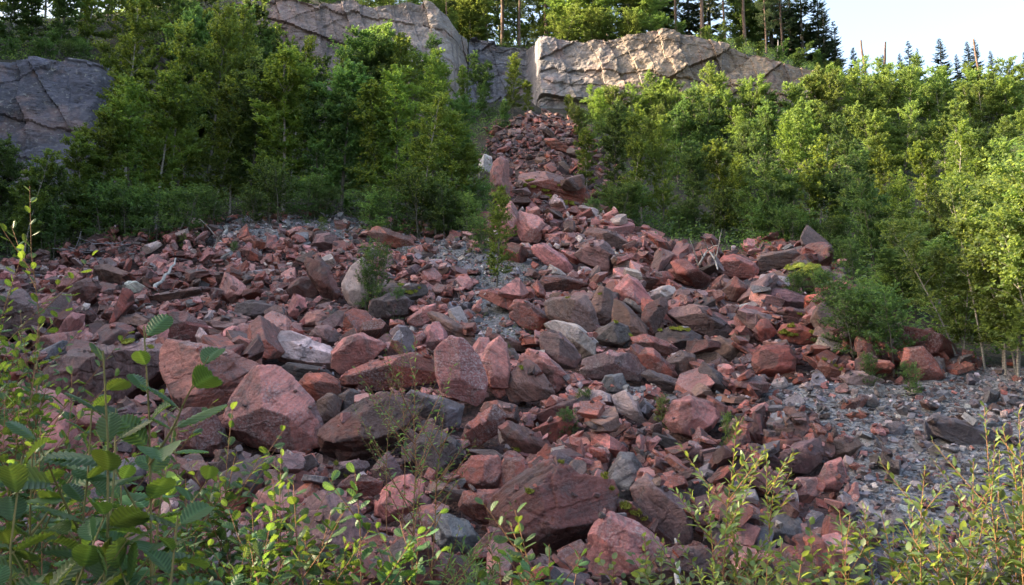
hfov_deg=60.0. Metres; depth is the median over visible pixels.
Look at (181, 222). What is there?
edge bush
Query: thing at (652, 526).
rock chips
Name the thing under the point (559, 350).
boulder
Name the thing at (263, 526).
flat rock
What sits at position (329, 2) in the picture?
rim bush
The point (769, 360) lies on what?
boulder
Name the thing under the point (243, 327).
flat rock
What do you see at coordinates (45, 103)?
rock cliff
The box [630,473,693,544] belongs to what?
flat rock
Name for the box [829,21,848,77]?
spruce
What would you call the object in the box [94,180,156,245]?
edge bush
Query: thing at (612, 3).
cliff edge birch
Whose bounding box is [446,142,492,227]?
young alder
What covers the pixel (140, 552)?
stone
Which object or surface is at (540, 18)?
forest birch
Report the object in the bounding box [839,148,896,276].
young alder
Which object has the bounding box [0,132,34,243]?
young alder
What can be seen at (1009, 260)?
birch
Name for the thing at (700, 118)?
young alder
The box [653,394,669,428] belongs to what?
seedling
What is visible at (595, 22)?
cliff edge birch
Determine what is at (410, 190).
edge bush
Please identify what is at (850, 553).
sallow shrub
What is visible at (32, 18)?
young birch
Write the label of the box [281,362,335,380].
flat rock
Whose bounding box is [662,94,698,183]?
young alder
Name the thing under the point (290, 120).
young alder
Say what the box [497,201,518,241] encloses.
boulder
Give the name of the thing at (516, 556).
alder shoot
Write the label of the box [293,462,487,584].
alder shoot
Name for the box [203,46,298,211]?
young alder
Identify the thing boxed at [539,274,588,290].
boulder
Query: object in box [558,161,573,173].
flat rock
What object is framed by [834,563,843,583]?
flat rock
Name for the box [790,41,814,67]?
cliff edge bush
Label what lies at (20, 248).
leaved shrub
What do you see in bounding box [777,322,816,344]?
flat rock
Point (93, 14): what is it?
young birch
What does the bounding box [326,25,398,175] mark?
young birch
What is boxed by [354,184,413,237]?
edge bush
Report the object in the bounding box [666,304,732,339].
flat rock
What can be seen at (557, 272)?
stone
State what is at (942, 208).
young sallow
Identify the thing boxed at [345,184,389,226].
edge bush
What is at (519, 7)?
pine
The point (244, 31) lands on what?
young birch
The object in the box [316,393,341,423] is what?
boulder
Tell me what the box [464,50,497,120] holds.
young birch
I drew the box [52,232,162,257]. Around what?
brushwood pile
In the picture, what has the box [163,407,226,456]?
boulder
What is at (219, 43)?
young birch
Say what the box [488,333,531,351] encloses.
flat rock
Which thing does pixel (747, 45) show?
rim undergrowth
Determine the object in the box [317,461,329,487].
flat rock
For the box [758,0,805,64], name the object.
forest birch
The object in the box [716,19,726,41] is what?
cliff edge bush
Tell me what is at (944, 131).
young sallow
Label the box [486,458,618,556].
boulder
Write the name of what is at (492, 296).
flat rock
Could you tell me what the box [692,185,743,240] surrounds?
edge bush
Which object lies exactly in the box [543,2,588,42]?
cliff edge birch
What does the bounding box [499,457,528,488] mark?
boulder
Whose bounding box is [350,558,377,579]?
stone
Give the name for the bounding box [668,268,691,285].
flat rock
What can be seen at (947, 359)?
stone
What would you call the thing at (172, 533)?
flat rock
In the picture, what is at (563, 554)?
flat rock
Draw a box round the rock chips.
[0,110,1023,584]
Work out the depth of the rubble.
15.01 m
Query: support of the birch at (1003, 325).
on the ground
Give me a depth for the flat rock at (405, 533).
6.98 m
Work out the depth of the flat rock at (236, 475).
8.79 m
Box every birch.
[0,0,29,26]
[0,0,41,54]
[12,0,58,49]
[30,0,71,20]
[44,0,86,56]
[49,1,110,28]
[69,0,173,187]
[74,0,114,45]
[91,31,152,193]
[96,0,125,19]
[106,0,138,38]
[137,1,165,30]
[149,0,271,157]
[149,0,276,159]
[153,0,219,154]
[160,2,218,185]
[180,0,254,180]
[193,0,221,8]
[200,7,221,147]
[206,3,262,169]
[229,3,306,153]
[234,45,291,175]
[252,22,298,155]
[256,11,331,150]
[276,35,325,190]
[318,44,374,170]
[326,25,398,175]
[346,19,407,181]
[376,32,427,176]
[391,39,422,126]
[411,32,447,115]
[412,47,455,176]
[424,0,455,14]
[424,80,480,162]
[427,58,452,127]
[438,0,447,13]
[443,0,500,38]
[446,7,458,28]
[451,0,493,35]
[453,65,473,112]
[458,0,494,43]
[463,6,495,38]
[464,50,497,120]
[474,22,490,40]
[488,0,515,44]
[491,0,538,44]
[498,97,511,128]
[503,27,516,46]
[504,52,524,115]
[508,0,552,36]
[520,23,536,47]
[521,79,534,110]
[527,26,541,46]
[534,0,561,36]
[539,0,613,41]
[541,0,573,36]
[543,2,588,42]
[577,0,624,41]
[579,5,606,40]
[579,24,593,42]
[605,6,642,39]
[616,0,645,30]
[620,6,645,33]
[625,0,672,32]
[647,0,691,33]
[724,0,759,44]
[726,0,776,52]
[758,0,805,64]
[878,179,1011,368]
[942,160,1023,374]
[962,147,1023,376]
[995,142,1023,298]
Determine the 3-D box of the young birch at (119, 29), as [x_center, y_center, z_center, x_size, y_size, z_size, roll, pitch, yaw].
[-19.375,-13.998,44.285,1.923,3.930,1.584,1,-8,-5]
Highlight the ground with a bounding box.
[0,0,1023,584]
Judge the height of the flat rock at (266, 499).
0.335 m
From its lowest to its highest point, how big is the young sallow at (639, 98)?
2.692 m
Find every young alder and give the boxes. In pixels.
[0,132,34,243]
[0,139,76,248]
[5,148,64,252]
[54,131,110,245]
[67,106,130,231]
[95,74,161,232]
[121,17,217,219]
[128,69,202,230]
[194,75,264,215]
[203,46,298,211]
[241,42,321,210]
[290,63,359,210]
[301,58,374,211]
[341,79,408,214]
[361,63,433,219]
[399,91,455,226]
[422,111,481,226]
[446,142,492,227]
[568,101,590,139]
[573,127,598,185]
[589,87,610,138]
[590,102,642,209]
[610,96,638,160]
[615,103,670,224]
[638,102,666,160]
[645,114,681,231]
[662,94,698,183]
[672,139,711,230]
[674,81,729,188]
[697,138,738,241]
[721,105,781,196]
[724,153,754,239]
[741,131,804,237]
[748,98,787,184]
[771,116,806,203]
[793,133,849,235]
[801,118,835,202]
[808,151,862,256]
[828,114,879,213]
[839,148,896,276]
[866,133,906,212]
[875,169,916,272]
[905,139,940,223]
[927,119,981,213]
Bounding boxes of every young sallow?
[564,94,575,114]
[579,84,608,122]
[599,85,630,126]
[624,81,650,133]
[639,69,679,126]
[642,81,676,137]
[661,79,705,141]
[680,60,731,139]
[710,73,774,146]
[736,79,779,143]
[775,73,823,139]
[779,96,821,170]
[799,62,848,140]
[810,99,859,171]
[820,62,835,93]
[833,54,879,116]
[835,65,906,140]
[845,100,902,177]
[869,55,897,109]
[874,202,933,287]
[879,64,928,141]
[883,99,936,181]
[893,52,926,115]
[901,64,952,116]
[912,81,959,142]
[915,184,961,286]
[919,98,976,185]
[923,65,985,127]
[926,171,1021,268]
[945,128,1008,210]
[952,79,1000,138]
[960,55,1021,123]
[966,132,1023,201]
[972,114,1019,165]
[978,175,1023,229]
[980,68,1023,142]
[996,62,1023,123]
[999,183,1019,208]
[1010,108,1023,152]
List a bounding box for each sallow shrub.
[594,532,698,584]
[712,505,935,584]
[737,550,864,584]
[881,488,1023,584]
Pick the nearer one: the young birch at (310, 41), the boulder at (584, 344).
the boulder at (584, 344)
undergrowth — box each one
[0,0,985,92]
[0,58,1023,364]
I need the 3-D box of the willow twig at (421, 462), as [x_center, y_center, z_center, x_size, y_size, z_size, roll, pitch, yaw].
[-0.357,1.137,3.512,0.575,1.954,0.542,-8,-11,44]
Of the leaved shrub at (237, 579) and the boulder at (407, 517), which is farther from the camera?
the boulder at (407, 517)
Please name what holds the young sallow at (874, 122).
on the ground
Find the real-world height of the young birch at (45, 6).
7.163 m
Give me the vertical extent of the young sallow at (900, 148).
3.220 m
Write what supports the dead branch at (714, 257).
on the ground
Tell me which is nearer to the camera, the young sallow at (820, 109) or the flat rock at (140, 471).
the flat rock at (140, 471)
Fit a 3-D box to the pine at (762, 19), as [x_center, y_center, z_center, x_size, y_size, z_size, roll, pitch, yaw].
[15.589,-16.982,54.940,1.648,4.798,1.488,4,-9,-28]
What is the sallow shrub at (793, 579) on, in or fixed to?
on the ground
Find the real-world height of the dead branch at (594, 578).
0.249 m
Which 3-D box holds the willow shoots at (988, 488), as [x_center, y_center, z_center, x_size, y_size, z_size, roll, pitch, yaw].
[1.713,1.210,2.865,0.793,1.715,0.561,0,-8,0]
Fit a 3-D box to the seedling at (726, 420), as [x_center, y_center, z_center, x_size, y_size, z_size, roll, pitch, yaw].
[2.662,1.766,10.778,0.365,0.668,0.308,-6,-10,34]
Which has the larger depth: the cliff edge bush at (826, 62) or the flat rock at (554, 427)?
the cliff edge bush at (826, 62)
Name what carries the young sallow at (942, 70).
on the ground
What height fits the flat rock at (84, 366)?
1.121 m
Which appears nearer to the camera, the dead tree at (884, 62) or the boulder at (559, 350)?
the boulder at (559, 350)
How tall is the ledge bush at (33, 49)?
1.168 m
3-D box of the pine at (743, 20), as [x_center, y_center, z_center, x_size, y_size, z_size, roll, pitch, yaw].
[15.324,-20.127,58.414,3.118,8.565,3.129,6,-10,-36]
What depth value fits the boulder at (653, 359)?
14.00 m
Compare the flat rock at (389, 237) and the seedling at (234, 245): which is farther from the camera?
the flat rock at (389, 237)
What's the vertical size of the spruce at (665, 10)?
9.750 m
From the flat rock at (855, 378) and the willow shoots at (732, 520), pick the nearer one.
the willow shoots at (732, 520)
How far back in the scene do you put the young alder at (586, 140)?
31.83 m
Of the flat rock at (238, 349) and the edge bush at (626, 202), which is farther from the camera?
the edge bush at (626, 202)
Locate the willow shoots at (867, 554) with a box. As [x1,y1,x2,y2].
[826,456,1012,584]
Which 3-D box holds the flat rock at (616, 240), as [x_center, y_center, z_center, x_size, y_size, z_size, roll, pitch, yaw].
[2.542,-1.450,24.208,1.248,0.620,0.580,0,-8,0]
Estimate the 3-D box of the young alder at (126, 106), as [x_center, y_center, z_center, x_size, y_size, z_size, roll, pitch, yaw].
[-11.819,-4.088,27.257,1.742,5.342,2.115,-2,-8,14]
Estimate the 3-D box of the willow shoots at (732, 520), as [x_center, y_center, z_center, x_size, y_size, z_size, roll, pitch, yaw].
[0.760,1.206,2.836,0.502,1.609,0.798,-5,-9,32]
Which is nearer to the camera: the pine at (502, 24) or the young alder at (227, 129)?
the young alder at (227, 129)
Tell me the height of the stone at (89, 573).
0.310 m
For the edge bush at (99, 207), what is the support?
on the ground
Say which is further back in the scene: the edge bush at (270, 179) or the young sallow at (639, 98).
the young sallow at (639, 98)
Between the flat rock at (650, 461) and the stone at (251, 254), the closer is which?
the flat rock at (650, 461)
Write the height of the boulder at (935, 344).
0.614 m
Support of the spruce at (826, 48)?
on the ground
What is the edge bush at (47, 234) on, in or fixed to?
on the ground
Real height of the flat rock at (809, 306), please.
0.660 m
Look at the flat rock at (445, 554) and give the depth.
7.36 m
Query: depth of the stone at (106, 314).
17.91 m
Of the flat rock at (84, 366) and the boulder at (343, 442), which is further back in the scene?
the flat rock at (84, 366)
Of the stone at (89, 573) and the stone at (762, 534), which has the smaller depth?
the stone at (89, 573)
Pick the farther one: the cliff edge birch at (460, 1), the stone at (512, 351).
the cliff edge birch at (460, 1)
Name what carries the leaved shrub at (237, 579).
on the ground
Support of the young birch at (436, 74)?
on the ground
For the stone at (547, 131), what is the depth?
37.43 m
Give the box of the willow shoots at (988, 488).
[924,400,1023,584]
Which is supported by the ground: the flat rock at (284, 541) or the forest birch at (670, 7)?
the forest birch at (670, 7)
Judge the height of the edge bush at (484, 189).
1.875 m
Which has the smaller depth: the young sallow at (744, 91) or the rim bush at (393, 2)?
the young sallow at (744, 91)
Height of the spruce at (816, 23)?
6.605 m
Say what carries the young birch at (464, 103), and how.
on the ground
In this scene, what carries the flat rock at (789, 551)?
on the ground
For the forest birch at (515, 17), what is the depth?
62.91 m
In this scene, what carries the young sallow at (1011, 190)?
on the ground
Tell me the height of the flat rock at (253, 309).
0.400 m
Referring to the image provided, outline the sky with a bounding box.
[0,0,1023,83]
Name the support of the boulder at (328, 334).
on the ground
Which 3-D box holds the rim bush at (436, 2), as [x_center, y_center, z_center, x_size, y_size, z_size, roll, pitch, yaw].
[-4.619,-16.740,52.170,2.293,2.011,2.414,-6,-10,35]
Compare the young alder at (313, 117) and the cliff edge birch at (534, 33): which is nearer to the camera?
the young alder at (313, 117)
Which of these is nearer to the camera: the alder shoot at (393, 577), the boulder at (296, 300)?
the alder shoot at (393, 577)
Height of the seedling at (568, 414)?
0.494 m
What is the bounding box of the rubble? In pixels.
[0,108,1023,584]
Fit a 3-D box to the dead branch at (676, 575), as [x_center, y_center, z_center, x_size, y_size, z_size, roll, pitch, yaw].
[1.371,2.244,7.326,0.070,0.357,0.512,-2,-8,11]
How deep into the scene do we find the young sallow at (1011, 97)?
41.38 m
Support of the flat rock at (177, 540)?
on the flat rock at (175, 566)
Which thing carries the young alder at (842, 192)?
on the ground
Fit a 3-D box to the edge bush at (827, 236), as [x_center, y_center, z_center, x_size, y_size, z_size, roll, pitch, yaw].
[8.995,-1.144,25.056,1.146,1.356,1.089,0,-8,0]
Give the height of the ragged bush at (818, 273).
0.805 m
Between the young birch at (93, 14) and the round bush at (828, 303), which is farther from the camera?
the young birch at (93, 14)
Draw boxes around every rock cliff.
[0,56,138,190]
[140,0,468,150]
[467,28,859,122]
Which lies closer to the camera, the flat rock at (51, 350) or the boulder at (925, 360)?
the boulder at (925, 360)
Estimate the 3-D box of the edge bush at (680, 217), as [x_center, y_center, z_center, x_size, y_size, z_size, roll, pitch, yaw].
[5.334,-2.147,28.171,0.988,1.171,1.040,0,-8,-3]
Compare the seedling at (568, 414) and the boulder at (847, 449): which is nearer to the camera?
the boulder at (847, 449)
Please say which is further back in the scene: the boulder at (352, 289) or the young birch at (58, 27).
the young birch at (58, 27)
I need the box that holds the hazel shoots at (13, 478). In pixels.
[0,437,214,584]
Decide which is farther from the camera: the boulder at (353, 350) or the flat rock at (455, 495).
the boulder at (353, 350)
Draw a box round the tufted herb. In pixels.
[435,532,510,584]
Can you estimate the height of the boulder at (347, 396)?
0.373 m
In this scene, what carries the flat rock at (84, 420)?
on the stone at (94, 438)
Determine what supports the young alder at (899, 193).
on the ground
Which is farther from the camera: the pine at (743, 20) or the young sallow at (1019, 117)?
the pine at (743, 20)
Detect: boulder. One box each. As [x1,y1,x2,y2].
[0,386,79,478]
[56,271,82,292]
[67,278,101,303]
[93,322,135,345]
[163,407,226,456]
[219,273,246,304]
[221,364,323,452]
[247,315,284,358]
[277,330,332,368]
[285,276,318,297]
[287,294,306,317]
[290,490,378,566]
[298,372,340,400]
[304,254,340,300]
[309,324,342,346]
[316,391,418,461]
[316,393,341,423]
[331,332,386,374]
[338,389,360,411]
[339,352,436,390]
[341,257,376,308]
[373,474,424,524]
[400,511,421,534]
[401,442,417,472]
[407,303,436,326]
[413,429,463,482]
[422,321,447,350]
[427,311,475,345]
[457,455,501,489]
[458,488,498,524]
[472,337,490,353]
[480,335,510,398]
[480,400,518,423]
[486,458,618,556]
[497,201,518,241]
[498,420,550,453]
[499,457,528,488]
[505,359,554,402]
[508,299,549,330]
[514,171,589,208]
[516,210,545,243]
[518,348,566,392]
[533,399,576,426]
[538,329,580,368]
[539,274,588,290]
[543,295,598,331]
[544,320,598,358]
[579,351,646,381]
[585,511,662,578]
[591,285,613,325]
[595,319,632,347]
[601,373,627,393]
[608,451,642,500]
[611,299,647,340]
[611,390,644,423]
[613,274,651,313]
[617,494,674,546]
[622,298,641,314]
[638,347,677,377]
[655,326,702,348]
[662,395,720,438]
[666,350,696,378]
[670,259,710,288]
[712,335,738,360]
[717,254,759,279]
[751,344,796,376]
[753,319,776,343]
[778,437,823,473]
[783,260,832,290]
[794,477,820,503]
[818,457,846,491]
[828,437,861,459]
[895,324,957,358]
[900,346,945,380]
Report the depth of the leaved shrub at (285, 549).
2.52 m
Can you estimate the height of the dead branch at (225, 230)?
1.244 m
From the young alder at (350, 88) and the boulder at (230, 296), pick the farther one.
the young alder at (350, 88)
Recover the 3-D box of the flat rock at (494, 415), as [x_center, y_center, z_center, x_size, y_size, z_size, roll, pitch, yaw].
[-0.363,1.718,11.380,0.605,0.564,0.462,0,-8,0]
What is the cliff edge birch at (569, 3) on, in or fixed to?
on the ground
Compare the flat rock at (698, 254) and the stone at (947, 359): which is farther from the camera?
the flat rock at (698, 254)
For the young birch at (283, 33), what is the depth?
45.23 m
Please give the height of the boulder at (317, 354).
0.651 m
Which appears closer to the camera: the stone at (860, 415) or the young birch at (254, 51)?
the stone at (860, 415)
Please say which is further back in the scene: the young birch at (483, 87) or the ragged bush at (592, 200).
the young birch at (483, 87)
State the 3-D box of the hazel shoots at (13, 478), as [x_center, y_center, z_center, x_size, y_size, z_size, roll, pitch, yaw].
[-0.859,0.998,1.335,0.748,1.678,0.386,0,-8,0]
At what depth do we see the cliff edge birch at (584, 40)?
51.02 m
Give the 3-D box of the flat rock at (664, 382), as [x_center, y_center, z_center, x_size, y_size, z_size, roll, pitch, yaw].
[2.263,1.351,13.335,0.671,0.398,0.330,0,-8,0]
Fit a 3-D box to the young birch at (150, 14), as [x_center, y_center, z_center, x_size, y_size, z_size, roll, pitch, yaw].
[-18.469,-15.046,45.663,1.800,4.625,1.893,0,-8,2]
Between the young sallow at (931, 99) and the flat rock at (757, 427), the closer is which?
the flat rock at (757, 427)
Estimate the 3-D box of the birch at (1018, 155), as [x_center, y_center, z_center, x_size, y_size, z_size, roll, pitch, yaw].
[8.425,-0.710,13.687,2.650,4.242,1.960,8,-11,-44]
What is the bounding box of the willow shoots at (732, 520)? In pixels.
[650,417,800,584]
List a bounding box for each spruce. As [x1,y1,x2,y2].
[645,0,683,31]
[673,0,709,35]
[690,0,730,39]
[753,0,788,54]
[770,0,807,59]
[779,0,829,66]
[805,0,844,64]
[814,2,836,65]
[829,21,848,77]
[832,46,845,75]
[846,47,861,72]
[895,53,903,76]
[901,41,911,69]
[929,38,958,87]
[951,54,963,81]
[958,41,975,85]
[965,40,988,84]
[985,51,996,84]
[1007,57,1023,81]
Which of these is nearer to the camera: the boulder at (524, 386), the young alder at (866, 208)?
the boulder at (524, 386)
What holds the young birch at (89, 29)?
on the ground
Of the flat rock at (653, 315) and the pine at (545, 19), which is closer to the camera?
the flat rock at (653, 315)
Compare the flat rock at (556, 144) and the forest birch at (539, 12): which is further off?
the forest birch at (539, 12)
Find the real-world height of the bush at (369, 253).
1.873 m
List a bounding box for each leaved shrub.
[0,186,177,581]
[0,323,177,584]
[0,389,257,584]
[148,401,375,584]
[157,478,423,584]
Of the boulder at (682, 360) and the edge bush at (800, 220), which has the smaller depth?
the boulder at (682, 360)
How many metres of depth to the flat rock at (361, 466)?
10.08 m
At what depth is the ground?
15.40 m
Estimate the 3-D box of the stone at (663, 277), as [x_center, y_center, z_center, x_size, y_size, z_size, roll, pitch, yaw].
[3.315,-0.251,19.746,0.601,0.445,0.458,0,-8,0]
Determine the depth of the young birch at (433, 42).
46.65 m
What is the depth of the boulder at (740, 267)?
20.84 m
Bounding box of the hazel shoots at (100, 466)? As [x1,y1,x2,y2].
[0,314,227,584]
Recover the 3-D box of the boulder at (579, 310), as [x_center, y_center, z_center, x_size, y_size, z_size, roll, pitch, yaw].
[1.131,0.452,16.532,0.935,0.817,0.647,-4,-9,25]
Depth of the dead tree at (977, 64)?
49.29 m
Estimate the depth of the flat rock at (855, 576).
6.88 m
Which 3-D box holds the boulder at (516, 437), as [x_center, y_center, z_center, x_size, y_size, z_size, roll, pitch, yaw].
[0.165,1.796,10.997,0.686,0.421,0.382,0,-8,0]
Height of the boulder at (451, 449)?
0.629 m
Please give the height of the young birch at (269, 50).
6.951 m
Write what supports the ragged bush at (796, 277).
on the ground
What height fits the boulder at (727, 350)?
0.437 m
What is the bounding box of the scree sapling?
[482,185,517,286]
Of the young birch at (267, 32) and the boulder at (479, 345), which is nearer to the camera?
the boulder at (479, 345)
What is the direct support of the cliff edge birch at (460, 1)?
on the ground
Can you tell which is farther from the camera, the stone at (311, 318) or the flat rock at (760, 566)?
the stone at (311, 318)
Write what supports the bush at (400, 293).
on the ground
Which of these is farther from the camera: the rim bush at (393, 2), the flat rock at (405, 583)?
the rim bush at (393, 2)
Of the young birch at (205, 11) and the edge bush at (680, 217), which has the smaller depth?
the edge bush at (680, 217)
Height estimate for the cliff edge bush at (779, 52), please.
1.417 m
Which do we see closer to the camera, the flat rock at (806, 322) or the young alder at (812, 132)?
the flat rock at (806, 322)
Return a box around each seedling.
[178,233,186,251]
[228,241,238,251]
[315,216,327,230]
[556,406,580,437]
[574,386,591,420]
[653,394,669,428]
[719,411,744,445]
[857,351,886,385]
[896,360,922,395]
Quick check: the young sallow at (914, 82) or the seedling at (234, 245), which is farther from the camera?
the young sallow at (914, 82)
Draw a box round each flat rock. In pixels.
[0,285,46,336]
[11,353,46,371]
[17,566,39,575]
[29,330,83,349]
[29,337,164,405]
[40,340,68,359]
[57,312,84,332]
[75,404,102,429]
[93,264,128,283]
[97,456,146,489]
[108,287,134,323]
[127,480,147,492]
[143,567,163,584]
[150,287,201,301]
[151,329,168,337]
[158,527,191,550]
[159,339,259,408]
[164,519,203,537]
[164,564,205,577]
[168,311,209,341]
[186,479,200,490]
[195,327,206,342]
[199,548,229,570]
[209,313,250,322]
[219,454,266,497]
[220,482,262,512]
[222,344,243,354]
[223,266,244,280]
[225,550,257,572]
[233,300,272,319]
[237,323,249,333]
[250,515,285,533]
[252,487,298,517]
[279,470,312,490]
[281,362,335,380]
[281,531,297,550]
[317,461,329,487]
[328,459,369,478]
[335,474,383,498]
[365,226,414,248]
[368,293,414,319]
[370,451,402,483]
[376,282,427,300]
[386,576,413,584]
[390,528,417,544]
[406,389,464,428]
[414,542,447,584]
[423,481,466,501]
[432,567,481,584]
[433,510,480,552]
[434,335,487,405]
[440,555,481,584]
[443,552,482,565]
[462,404,506,448]
[478,288,527,309]
[478,352,517,369]
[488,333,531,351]
[490,156,509,204]
[531,243,573,273]
[531,415,575,443]
[544,138,568,153]
[557,547,588,572]
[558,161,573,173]
[564,434,590,451]
[574,240,615,271]
[583,228,627,249]
[602,463,607,470]
[625,545,722,584]
[630,334,677,355]
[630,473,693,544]
[640,369,677,393]
[641,297,667,335]
[646,451,666,467]
[654,255,696,270]
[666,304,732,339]
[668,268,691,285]
[672,488,703,523]
[682,246,719,262]
[698,361,731,393]
[722,276,747,301]
[728,378,741,393]
[729,480,764,495]
[737,275,772,303]
[741,556,771,573]
[749,411,767,444]
[756,248,800,271]
[759,274,789,294]
[759,513,802,547]
[767,543,824,584]
[770,288,804,307]
[776,306,805,323]
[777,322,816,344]
[792,532,805,546]
[796,242,834,265]
[798,316,813,328]
[799,293,828,319]
[810,302,861,327]
[817,356,843,378]
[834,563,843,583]
[839,370,884,384]
[841,394,867,409]
[843,557,862,584]
[926,413,1000,444]
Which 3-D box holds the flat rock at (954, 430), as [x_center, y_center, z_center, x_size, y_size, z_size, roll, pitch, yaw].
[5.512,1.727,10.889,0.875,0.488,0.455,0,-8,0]
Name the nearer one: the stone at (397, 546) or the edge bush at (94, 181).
the stone at (397, 546)
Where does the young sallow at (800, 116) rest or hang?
on the ground
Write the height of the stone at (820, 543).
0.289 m
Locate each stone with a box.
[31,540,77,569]
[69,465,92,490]
[73,306,99,323]
[78,426,98,442]
[81,569,101,584]
[101,307,113,321]
[117,313,147,328]
[121,281,145,293]
[124,525,153,566]
[239,247,262,262]
[241,235,265,248]
[302,309,327,327]
[311,232,338,249]
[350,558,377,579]
[352,544,381,558]
[377,533,434,570]
[478,154,492,180]
[508,348,518,359]
[531,279,545,298]
[540,126,556,137]
[546,264,565,275]
[639,399,654,420]
[648,285,675,299]
[652,271,674,289]
[727,521,773,550]
[803,532,838,572]
[845,360,854,370]
[846,410,866,418]
[887,421,907,434]
[937,357,945,372]
[938,352,952,365]
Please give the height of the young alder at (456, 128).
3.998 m
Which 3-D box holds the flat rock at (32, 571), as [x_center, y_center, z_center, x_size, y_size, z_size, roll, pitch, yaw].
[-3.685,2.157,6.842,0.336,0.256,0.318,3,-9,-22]
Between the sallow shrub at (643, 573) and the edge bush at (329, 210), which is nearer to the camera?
the sallow shrub at (643, 573)
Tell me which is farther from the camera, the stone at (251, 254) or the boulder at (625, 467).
the stone at (251, 254)
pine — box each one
[439,0,455,14]
[485,0,507,39]
[494,0,521,44]
[502,0,540,45]
[544,0,547,35]
[665,0,683,30]
[686,0,707,33]
[718,0,736,40]
[738,0,746,44]
[751,0,774,52]
[756,0,799,49]
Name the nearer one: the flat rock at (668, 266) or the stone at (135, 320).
the stone at (135, 320)
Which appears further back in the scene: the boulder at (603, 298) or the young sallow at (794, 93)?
the young sallow at (794, 93)
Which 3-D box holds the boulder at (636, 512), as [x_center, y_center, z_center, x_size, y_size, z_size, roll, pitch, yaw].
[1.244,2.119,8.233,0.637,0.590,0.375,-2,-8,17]
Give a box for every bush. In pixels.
[0,36,25,58]
[0,202,14,241]
[0,209,38,256]
[21,38,48,58]
[21,200,74,259]
[32,36,61,59]
[43,176,113,244]
[57,38,82,59]
[71,37,98,60]
[71,177,148,242]
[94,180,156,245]
[123,183,180,251]
[144,30,162,41]
[150,181,222,244]
[188,185,229,224]
[234,182,276,223]
[247,157,311,223]
[285,172,332,222]
[308,186,343,222]
[315,0,336,3]
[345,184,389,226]
[353,236,393,321]
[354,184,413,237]
[358,0,373,6]
[360,267,382,311]
[373,0,400,6]
[379,164,458,237]
[390,285,405,320]
[402,0,421,4]
[417,176,465,238]
[420,0,448,10]
[432,201,461,234]
[448,190,485,240]
[450,175,495,226]
[464,213,499,254]
[582,196,602,225]
[595,180,651,225]
[607,182,653,225]
[638,10,667,30]
[662,197,705,237]
[664,207,694,236]
[666,17,685,34]
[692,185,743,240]
[699,25,712,39]
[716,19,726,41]
[722,186,778,245]
[734,35,745,52]
[737,197,800,247]
[753,40,765,55]
[766,204,824,241]
[773,38,789,61]
[781,268,810,308]
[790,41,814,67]
[798,214,850,261]
[804,267,836,294]
[806,273,885,346]
[812,48,827,69]
[818,228,849,261]
[820,282,901,360]
[823,58,832,74]
[828,234,868,283]
[833,58,844,70]
[838,214,883,274]
[849,278,930,377]
[857,265,901,303]
[863,232,938,318]
[908,212,996,330]
[944,241,1011,332]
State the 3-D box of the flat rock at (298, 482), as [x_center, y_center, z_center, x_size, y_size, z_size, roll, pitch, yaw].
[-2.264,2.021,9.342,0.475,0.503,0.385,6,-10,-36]
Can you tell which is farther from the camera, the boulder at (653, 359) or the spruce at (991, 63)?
the spruce at (991, 63)
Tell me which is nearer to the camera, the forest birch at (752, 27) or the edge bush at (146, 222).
the edge bush at (146, 222)
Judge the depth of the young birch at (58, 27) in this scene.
41.60 m
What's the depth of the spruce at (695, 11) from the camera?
64.96 m
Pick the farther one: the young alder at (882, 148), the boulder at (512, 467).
the young alder at (882, 148)
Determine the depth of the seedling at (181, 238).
24.20 m
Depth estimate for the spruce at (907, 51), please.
56.65 m
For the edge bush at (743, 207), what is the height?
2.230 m
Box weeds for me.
[329,225,580,433]
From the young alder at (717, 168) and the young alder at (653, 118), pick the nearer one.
the young alder at (717, 168)
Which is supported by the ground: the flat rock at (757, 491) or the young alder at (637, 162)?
the young alder at (637, 162)
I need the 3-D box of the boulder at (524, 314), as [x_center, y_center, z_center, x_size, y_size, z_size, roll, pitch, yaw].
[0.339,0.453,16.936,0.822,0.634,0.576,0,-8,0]
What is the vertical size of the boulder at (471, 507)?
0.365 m
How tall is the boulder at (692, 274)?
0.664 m
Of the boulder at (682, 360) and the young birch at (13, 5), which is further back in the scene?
the young birch at (13, 5)
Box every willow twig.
[352,330,438,536]
[352,335,515,584]
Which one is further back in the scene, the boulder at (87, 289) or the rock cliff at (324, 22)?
the rock cliff at (324, 22)
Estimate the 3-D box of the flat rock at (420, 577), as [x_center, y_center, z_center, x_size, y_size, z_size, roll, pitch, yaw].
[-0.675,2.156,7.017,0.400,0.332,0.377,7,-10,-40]
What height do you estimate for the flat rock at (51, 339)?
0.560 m
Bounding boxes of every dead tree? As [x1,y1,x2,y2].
[860,40,869,84]
[883,42,885,74]
[973,39,980,77]
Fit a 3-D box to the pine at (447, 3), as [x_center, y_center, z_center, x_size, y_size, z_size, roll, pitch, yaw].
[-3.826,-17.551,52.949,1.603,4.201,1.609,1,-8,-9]
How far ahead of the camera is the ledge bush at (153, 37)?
44.25 m
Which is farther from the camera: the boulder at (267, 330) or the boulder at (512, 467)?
the boulder at (267, 330)
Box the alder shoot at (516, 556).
[466,497,588,584]
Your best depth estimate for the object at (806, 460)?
10.36 m
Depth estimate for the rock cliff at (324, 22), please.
48.76 m
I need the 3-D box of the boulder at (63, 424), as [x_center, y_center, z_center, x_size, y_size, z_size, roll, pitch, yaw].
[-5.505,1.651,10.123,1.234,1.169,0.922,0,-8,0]
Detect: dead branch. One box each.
[153,258,175,292]
[201,220,227,249]
[537,553,600,581]
[674,538,680,584]
[689,230,721,269]

